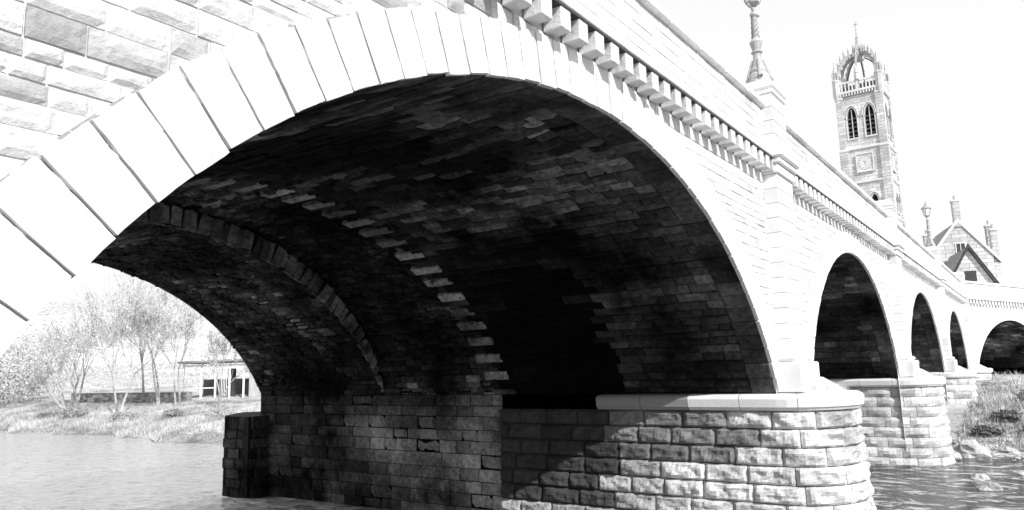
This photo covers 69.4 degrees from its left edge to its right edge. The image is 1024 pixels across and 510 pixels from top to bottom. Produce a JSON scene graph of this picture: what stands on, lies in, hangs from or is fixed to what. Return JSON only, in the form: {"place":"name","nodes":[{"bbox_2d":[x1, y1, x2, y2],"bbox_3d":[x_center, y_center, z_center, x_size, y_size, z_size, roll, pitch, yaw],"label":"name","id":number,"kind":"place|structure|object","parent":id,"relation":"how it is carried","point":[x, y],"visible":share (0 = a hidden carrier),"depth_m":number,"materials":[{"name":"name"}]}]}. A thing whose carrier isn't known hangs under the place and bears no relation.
{"place":"outdoors","nodes":[
{"label":"outdoors","id":0,"kind":"place"},
{"bbox_2d":[0,431,1023,509],"bbox_3d":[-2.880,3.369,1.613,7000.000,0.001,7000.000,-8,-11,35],"label":"river water","id":1,"kind":"structure","parent":0,"point":[68,472],"depth_m":21.12,"materials":[{"name":"grey liquid"}]},
{"bbox_2d":[953,452,961,458],"bbox_3d":[13.749,6.322,23.097,0.506,0.347,0.650,-8,-11,35],"label":"river boulder","id":2,"kind":"object","parent":1,"relation":"in","point":[956,455],"visible":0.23,"depth_m":22.91,"materials":[{"name":"grey stone"}]},
{"bbox_2d":[968,473,989,480],"bbox_3d":[11.951,5.747,18.891,0.526,0.330,0.703,-8,-11,35],"label":"river boulder","id":3,"kind":"object","parent":1,"relation":"in","point":[979,477],"visible":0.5,"depth_m":18.77,"materials":[{"name":"grey stone"}]},
{"bbox_2d":[976,482,1002,490],"bbox_3d":[11.239,5.534,17.392,0.571,0.364,0.831,-8,-11,35],"label":"river boulder","id":4,"kind":"object","parent":1,"relation":"in","point":[989,486],"visible":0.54,"depth_m":17.26,"materials":[{"name":"white stone"}]},
{"bbox_2d":[1017,470,1023,476],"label":"river boulder","id":5,"kind":"object","parent":1,"relation":"in","point":[1020,473],"visible":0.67,"depth_m":19.20,"materials":[{"name":"grey stone"}]},
{"bbox_2d":[0,295,1023,450],"bbox_3d":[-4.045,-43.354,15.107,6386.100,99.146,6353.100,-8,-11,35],"label":"ground","id":6,"kind":"structure","parent":0,"point":[954,414],"depth_m":98.15,"materials":[{"name":"grey plant"}]},
{"bbox_2d":[0,334,56,405],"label":"dark shrub","id":7,"kind":"object","parent":6,"relation":"on","point":[32,388],"visible":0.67,"depth_m":68.79,"materials":[{"name":"grey plant"}]},
{"bbox_2d":[5,339,86,416],"bbox_3d":[-31.905,8.432,50.610,4.223,5.449,6.044,0,-9,-9],"label":"riverside tree","id":8,"kind":"object","parent":6,"relation":"on","point":[43,368],"visible":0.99,"depth_m":50.76,"materials":[{"name":"grey plant"}]},
{"bbox_2d":[31,313,113,409],"bbox_3d":[-35.018,8.358,58.118,7.132,7.919,4.820,-2,-9,2],"label":"riverside tree","id":9,"kind":"object","parent":6,"relation":"on","point":[73,394],"visible":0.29,"depth_m":58.22,"materials":[{"name":"grey plant"}]},
{"bbox_2d":[29,299,127,411],"bbox_3d":[-32.151,7.510,55.562,8.675,8.568,6.122,-8,-11,35],"label":"riverside tree","id":10,"kind":"object","parent":6,"relation":"on","point":[73,327],"visible":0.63,"depth_m":55.16,"materials":[{"name":"grey plant"}]},
{"bbox_2d":[49,269,195,414],"bbox_3d":[-26.439,5.961,50.289,9.272,9.984,5.202,2,-10,-23],"label":"riverside tree","id":11,"kind":"object","parent":6,"relation":"on","point":[120,310],"visible":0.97,"depth_m":50.48,"materials":[{"name":"grey plant"}]},
{"bbox_2d":[0,308,248,394],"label":"distant tree row","id":12,"kind":"object","parent":6,"relation":"on","point":[147,378],"visible":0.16,"depth_m":90.89,"materials":[{"name":"grey plant"}]},
{"bbox_2d":[71,392,191,403],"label":"stone wall","id":13,"kind":"structure","parent":6,"relation":"on","point":[142,397],"depth_m":58.46,"materials":[{"name":"grey stone"}]},
{"bbox_2d":[105,274,175,391],"bbox_3d":[-29.430,6.287,58.379,5.900,10.805,5.620,-8,-11,35],"label":"riverside tree","id":14,"kind":"object","parent":6,"relation":"on","point":[141,353],"visible":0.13,"depth_m":58.58,"materials":[{"name":"grey plant"}]},
{"bbox_2d":[108,271,192,404],"bbox_3d":[-26.343,5.760,53.934,8.894,10.487,5.327,-5,-10,21],"label":"riverside tree","id":15,"kind":"object","parent":6,"relation":"on","point":[166,294],"visible":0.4,"depth_m":54.63,"materials":[{"name":"grey plant"}]},
{"bbox_2d":[109,283,208,405],"bbox_3d":[-23.189,5.870,51.794,9.730,9.426,5.661,-8,-11,35],"label":"riverside tree","id":16,"kind":"object","parent":6,"relation":"on","point":[190,321],"visible":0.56,"depth_m":52.12,"materials":[{"name":"grey plant"}]},
{"bbox_2d":[177,359,260,397],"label":"riverside pavilion","id":17,"kind":"structure","parent":6,"relation":"on","point":[243,385],"depth_m":57.94,"materials":[{"name":"white paint"}]},
{"bbox_2d":[227,368,235,395],"bbox_3d":[-22.140,10.079,58.475,0.550,2.200,0.300,-2,-9,0],"label":"doorway","id":18,"kind":"structure","parent":17,"relation":"in","point":[233,384],"depth_m":58.34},
{"bbox_2d":[197,326,250,408],"bbox_3d":[-18.499,7.055,48.505,3.982,6.330,4.462,-5,-10,19],"label":"riverside tree","id":19,"kind":"object","parent":6,"relation":"on","point":[216,336],"visible":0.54,"depth_m":48.22,"materials":[{"name":"grey plant"}]},
{"bbox_2d":[0,0,1023,509],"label":"stone arch bridge","id":20,"kind":"structure","parent":6,"relation":"on","point":[526,254],"depth_m":12.14,"materials":[{"name":"stone"}]},
{"bbox_2d":[744,0,772,83],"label":"street lamp","id":21,"kind":"object","parent":20,"relation":"on","point":[758,70],"visible":0.88,"depth_m":13.49,"materials":[{"name":"metal"}]},
{"bbox_2d":[921,201,935,246],"bbox_3d":[18.741,-1.387,33.351,0.431,2.160,0.431,0,-9,-12],"label":"street lamp","id":22,"kind":"object","parent":20,"relation":"on","point":[926,209],"visible":1,"depth_m":33.29,"materials":[{"name":"metal"}]},
{"bbox_2d":[0,371,1023,451],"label":"grass","id":23,"kind":"structure","parent":6,"relation":"on","point":[37,423],"depth_m":41.62,"materials":[{"name":"plant"}]},
{"bbox_2d":[832,24,906,229],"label":"church tower","id":24,"kind":"structure","parent":6,"relation":"on","point":[869,161],"depth_m":91.40,"materials":[{"name":"stone"}]},
{"bbox_2d":[923,201,1001,283],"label":"walls","id":25,"kind":"structure","parent":6,"relation":"on","point":[959,233],"depth_m":73.75,"materials":[{"name":"stone"}]},
{"bbox_2d":[933,225,951,245],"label":"roof","id":26,"kind":"structure","parent":25,"relation":"attached to","point":[938,238],"depth_m":78.64,"materials":[{"name":"stone"}]},
{"bbox_2d":[922,196,1001,262],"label":"skews and trim","id":27,"kind":"object","parent":25,"relation":"attached to","point":[977,238],"visible":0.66,"depth_m":74.41,"materials":[{"name":"white stone"}]},
{"bbox_2d":[956,243,976,281],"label":"windows","id":28,"kind":"structure","parent":25,"relation":"attached to","point":[970,275],"depth_m":67.88,"materials":[{"name":"grey glass"}]},
{"bbox_2d":[946,243,999,283],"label":"wing roof","id":29,"kind":"structure","parent":25,"relation":"on","point":[953,262],"depth_m":67.99,"materials":[{"name":"stone"}]},
{"bbox_2d":[952,439,991,457],"bbox_3d":[14.520,6.243,23.632,1.285,0.762,1.277,-1,-9,-1],"label":"river boulder","id":30,"kind":"object","parent":6,"relation":"on","point":[971,448],"visible":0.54,"depth_m":23.16,"materials":[{"name":"grey stone"}]},
{"bbox_2d":[951,426,1023,460],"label":"shingle","id":31,"kind":"object","parent":6,"relation":"on","point":[995,453],"visible":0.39,"depth_m":24.40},
{"bbox_2d":[998,447,1019,453],"bbox_3d":[15.993,6.364,23.826,0.588,0.377,0.842,-8,-11,35],"label":"river boulder","id":32,"kind":"object","parent":6,"relation":"on","point":[1011,450],"visible":0.57,"depth_m":23.63,"materials":[{"name":"grey stone"}]},
{"bbox_2d":[55,0,1023,317],"label":"sky","id":33,"kind":"structure","parent":0,"point":[955,68],"materials":[{"name":"white"}]}
]}

